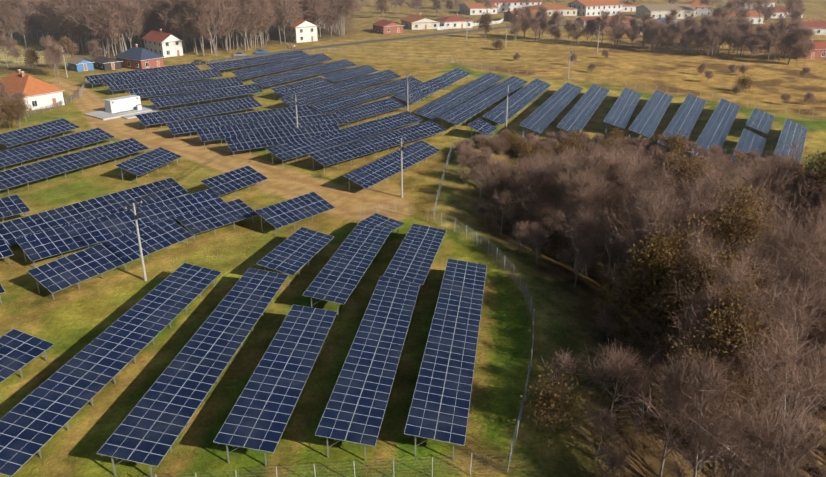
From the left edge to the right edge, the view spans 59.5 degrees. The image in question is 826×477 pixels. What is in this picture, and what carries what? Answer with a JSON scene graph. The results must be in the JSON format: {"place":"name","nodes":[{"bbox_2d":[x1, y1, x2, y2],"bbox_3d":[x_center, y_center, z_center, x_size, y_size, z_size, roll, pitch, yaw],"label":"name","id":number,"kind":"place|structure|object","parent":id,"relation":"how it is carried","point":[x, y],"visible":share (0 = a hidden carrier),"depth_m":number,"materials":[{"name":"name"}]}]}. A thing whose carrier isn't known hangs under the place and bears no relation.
{"place":"outdoors","nodes":[
{"label":"outdoors","id":0,"kind":"place"},
{"bbox_2d":[0,0,825,476],"bbox_3d":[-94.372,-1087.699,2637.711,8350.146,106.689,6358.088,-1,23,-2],"label":"ground","id":1,"kind":"structure","parent":0,"point":[70,322],"depth_m":90.08,"materials":[{"name":"green plant"}]},
{"bbox_2d":[0,80,33,128],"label":"garden shrubs","id":2,"kind":"object","parent":1,"relation":"on","point":[11,107],"visible":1,"depth_m":147.78,"materials":[{"name":"brown plant"}]},
{"bbox_2d":[0,0,47,48],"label":"forest","id":3,"kind":"object","parent":1,"relation":"on","point":[14,16],"visible":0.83,"depth_m":264.19,"materials":[{"name":"brown plant"}]},
{"bbox_2d":[0,69,64,110],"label":"house","id":4,"kind":"structure","parent":1,"relation":"on","point":[39,93],"depth_m":168.97,"materials":[{"name":"white"}]},
{"bbox_2d":[0,33,102,84],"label":"garden trees","id":5,"kind":"object","parent":1,"relation":"on","point":[53,51],"visible":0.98,"depth_m":215.14,"materials":[{"name":"brown plant"}]},
{"bbox_2d":[66,57,93,71],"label":"blue shed","id":6,"kind":"structure","parent":1,"relation":"on","point":[76,64],"depth_m":218.50,"materials":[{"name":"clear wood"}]},
{"bbox_2d":[91,56,122,70],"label":"dark shed","id":7,"kind":"structure","parent":1,"relation":"on","point":[103,63],"depth_m":220.77,"materials":[{"name":"brown wood"}]},
{"bbox_2d":[84,95,158,119],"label":"inverter station","id":8,"kind":"object","parent":1,"relation":"on","point":[129,107],"visible":1,"depth_m":164.96,"materials":[{"name":"white metal"}]},
{"bbox_2d":[115,44,163,69],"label":"brick house","id":9,"kind":"structure","parent":1,"relation":"on","point":[136,57],"depth_m":221.68,"materials":[{"name":"red brick"}]},
{"bbox_2d":[142,29,182,57],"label":"house","id":10,"kind":"structure","parent":1,"relation":"on","point":[161,43],"depth_m":243.56,"materials":[{"name":"white paint"}]},
{"bbox_2d":[26,0,361,57],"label":"forest","id":11,"kind":"object","parent":1,"relation":"on","point":[115,20],"visible":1,"depth_m":251.30,"materials":[{"name":"brown plant"}]},
{"bbox_2d":[191,60,205,64],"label":"dark car","id":12,"kind":"object","parent":1,"relation":"on","point":[194,62],"visible":0.81,"depth_m":227.67,"materials":[{"name":"grey paint"}]},
{"bbox_2d":[234,52,246,56],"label":"silver car","id":13,"kind":"object","parent":1,"relation":"on","point":[240,54],"visible":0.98,"depth_m":243.01,"materials":[{"name":"grey paint"}]},
{"bbox_2d":[254,49,267,53],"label":"blue car","id":14,"kind":"object","parent":1,"relation":"on","point":[257,51],"visible":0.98,"depth_m":249.50,"materials":[{"name":"blue paint"}]},
{"bbox_2d":[279,18,317,42],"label":"tall house","id":15,"kind":"structure","parent":1,"relation":"on","point":[306,31],"depth_m":279.66,"materials":[{"name":"white paint"}]},
{"bbox_2d":[62,11,660,280],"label":"utility poles","id":16,"kind":"object","parent":1,"relation":"on","point":[137,217],"visible":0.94,"depth_m":115.90,"materials":[{"name":"grey concrete"}]},
{"bbox_2d":[372,19,404,33],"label":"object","id":17,"kind":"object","parent":1,"relation":"on","point":[382,26],"visible":1,"depth_m":300.75,"materials":[{"name":"brick"}]},
{"bbox_2d":[0,50,807,476],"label":"solar tables","id":18,"kind":"object","parent":1,"relation":"on","point":[148,430],"visible":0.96,"depth_m":88.13,"materials":[{"name":"blue"}]},
{"bbox_2d":[1,18,825,476],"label":"site fence","id":19,"kind":"object","parent":1,"relation":"on","point":[59,104],"visible":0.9,"depth_m":97.07,"materials":[{"name":"grey"}]},
{"bbox_2d":[400,13,440,29],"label":"house","id":20,"kind":"structure","parent":1,"relation":"on","point":[415,22],"depth_m":313.10,"materials":[{"name":"white paint"}]},
{"bbox_2d":[434,14,472,28],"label":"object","id":21,"kind":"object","parent":1,"relation":"on","point":[456,21],"visible":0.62,"depth_m":318.43,"materials":[{"name":"white paint"}]},
{"bbox_2d":[460,1,498,14],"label":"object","id":22,"kind":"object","parent":1,"relation":"on","point":[473,8],"visible":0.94,"depth_m":379.22,"materials":[{"name":"white paint"}]},
{"bbox_2d":[481,0,541,11],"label":"house","id":23,"kind":"structure","parent":1,"relation":"on","point":[504,5],"depth_m":390.79,"materials":[{"name":"white"}]},
{"bbox_2d":[361,0,677,18],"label":"village trees","id":24,"kind":"object","parent":1,"relation":"on","point":[382,7],"visible":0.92,"depth_m":364.33,"materials":[{"name":"brown plant"}]},
{"bbox_2d":[504,10,536,20],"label":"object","id":25,"kind":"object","parent":1,"relation":"on","point":[507,15],"visible":0.29,"depth_m":349.66,"materials":[{"name":"brick"}]},
{"bbox_2d":[523,2,576,15],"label":"house","id":26,"kind":"structure","parent":1,"relation":"on","point":[568,11],"depth_m":372.88,"materials":[{"name":"white"}]},
{"bbox_2d":[575,17,597,27],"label":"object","id":27,"kind":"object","parent":1,"relation":"on","point":[582,20],"visible":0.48,"depth_m":326.79,"materials":[{"name":"white"}]},
{"bbox_2d":[568,0,622,15],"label":"house","id":28,"kind":"structure","parent":1,"relation":"on","point":[589,7],"depth_m":377.09,"materials":[{"name":"white paint"}]},
{"bbox_2d":[596,16,632,29],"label":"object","id":29,"kind":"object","parent":1,"relation":"on","point":[609,18],"visible":0.17,"depth_m":320.02,"materials":[{"name":"brick"}]},
{"bbox_2d":[620,0,640,11],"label":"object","id":30,"kind":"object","parent":1,"relation":"on","point":[627,6],"visible":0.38,"depth_m":400.27,"materials":[{"name":"white paint"}]},
{"bbox_2d":[447,145,825,476],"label":"bushes","id":31,"kind":"object","parent":1,"relation":"on","point":[534,233],"visible":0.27,"depth_m":67.29,"materials":[{"name":"brown plant"}]},
{"bbox_2d":[454,123,822,186],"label":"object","id":32,"kind":"object","parent":1,"relation":"on","point":[503,141],"visible":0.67,"depth_m":135.95,"materials":[{"name":"brown plant"}]},
{"bbox_2d":[461,134,825,476],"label":"bare trees","id":33,"kind":"object","parent":1,"relation":"on","point":[689,200],"visible":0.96,"depth_m":63.36,"materials":[{"name":"brown plant"}]},
{"bbox_2d":[477,4,817,65],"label":"hedgerow","id":34,"kind":"object","parent":1,"relation":"on","point":[713,33],"visible":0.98,"depth_m":251.85,"materials":[{"name":"brown plant"}]},
{"bbox_2d":[491,38,816,104],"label":"field scrub","id":35,"kind":"object","parent":1,"relation":"on","point":[743,83],"visible":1,"depth_m":201.91,"materials":[{"name":"brown plant"}]},
{"bbox_2d":[635,2,696,18],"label":"house","id":36,"kind":"structure","parent":1,"relation":"on","point":[656,10],"depth_m":367.10,"materials":[{"name":"white paint"}]},
{"bbox_2d":[656,17,679,24],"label":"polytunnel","id":37,"kind":"structure","parent":1,"relation":"on","point":[663,20],"depth_m":342.33,"materials":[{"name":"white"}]},
{"bbox_2d":[678,0,712,15],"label":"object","id":38,"kind":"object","parent":1,"relation":"on","point":[702,9],"visible":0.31,"depth_m":377.42,"materials":[{"name":"white paint"}]},
{"bbox_2d":[599,150,825,420],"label":"ravine oaks","id":39,"kind":"object","parent":1,"relation":"on","point":[654,274],"visible":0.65,"depth_m":69.80,"materials":[{"name":"brown plant"}]},
{"bbox_2d":[716,11,764,23],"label":"house","id":40,"kind":"structure","parent":1,"relation":"on","point":[754,16],"depth_m":345.95,"materials":[{"name":"white"}]},
{"bbox_2d":[729,0,775,7],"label":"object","id":41,"kind":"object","parent":1,"relation":"on","point":[773,3],"visible":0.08,"depth_m":417.56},
{"bbox_2d":[699,0,806,25],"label":"trees","id":42,"kind":"object","parent":1,"relation":"on","point":[795,11],"visible":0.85,"depth_m":308.92,"materials":[{"name":"brown plant"}]},
{"bbox_2d":[761,6,803,17],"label":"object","id":43,"kind":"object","parent":1,"relation":"on","point":[778,11],"visible":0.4,"depth_m":366.00,"materials":[{"name":"white"}]},
{"bbox_2d":[775,19,825,34],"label":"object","id":44,"kind":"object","parent":1,"relation":"on","point":[820,27],"visible":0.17,"depth_m":304.57,"materials":[{"name":"white"}]},
{"bbox_2d":[784,40,825,58],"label":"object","id":45,"kind":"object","parent":1,"relation":"on","point":[819,52],"visible":0.44,"depth_m":241.38,"materials":[{"name":"brick"}]}
]}

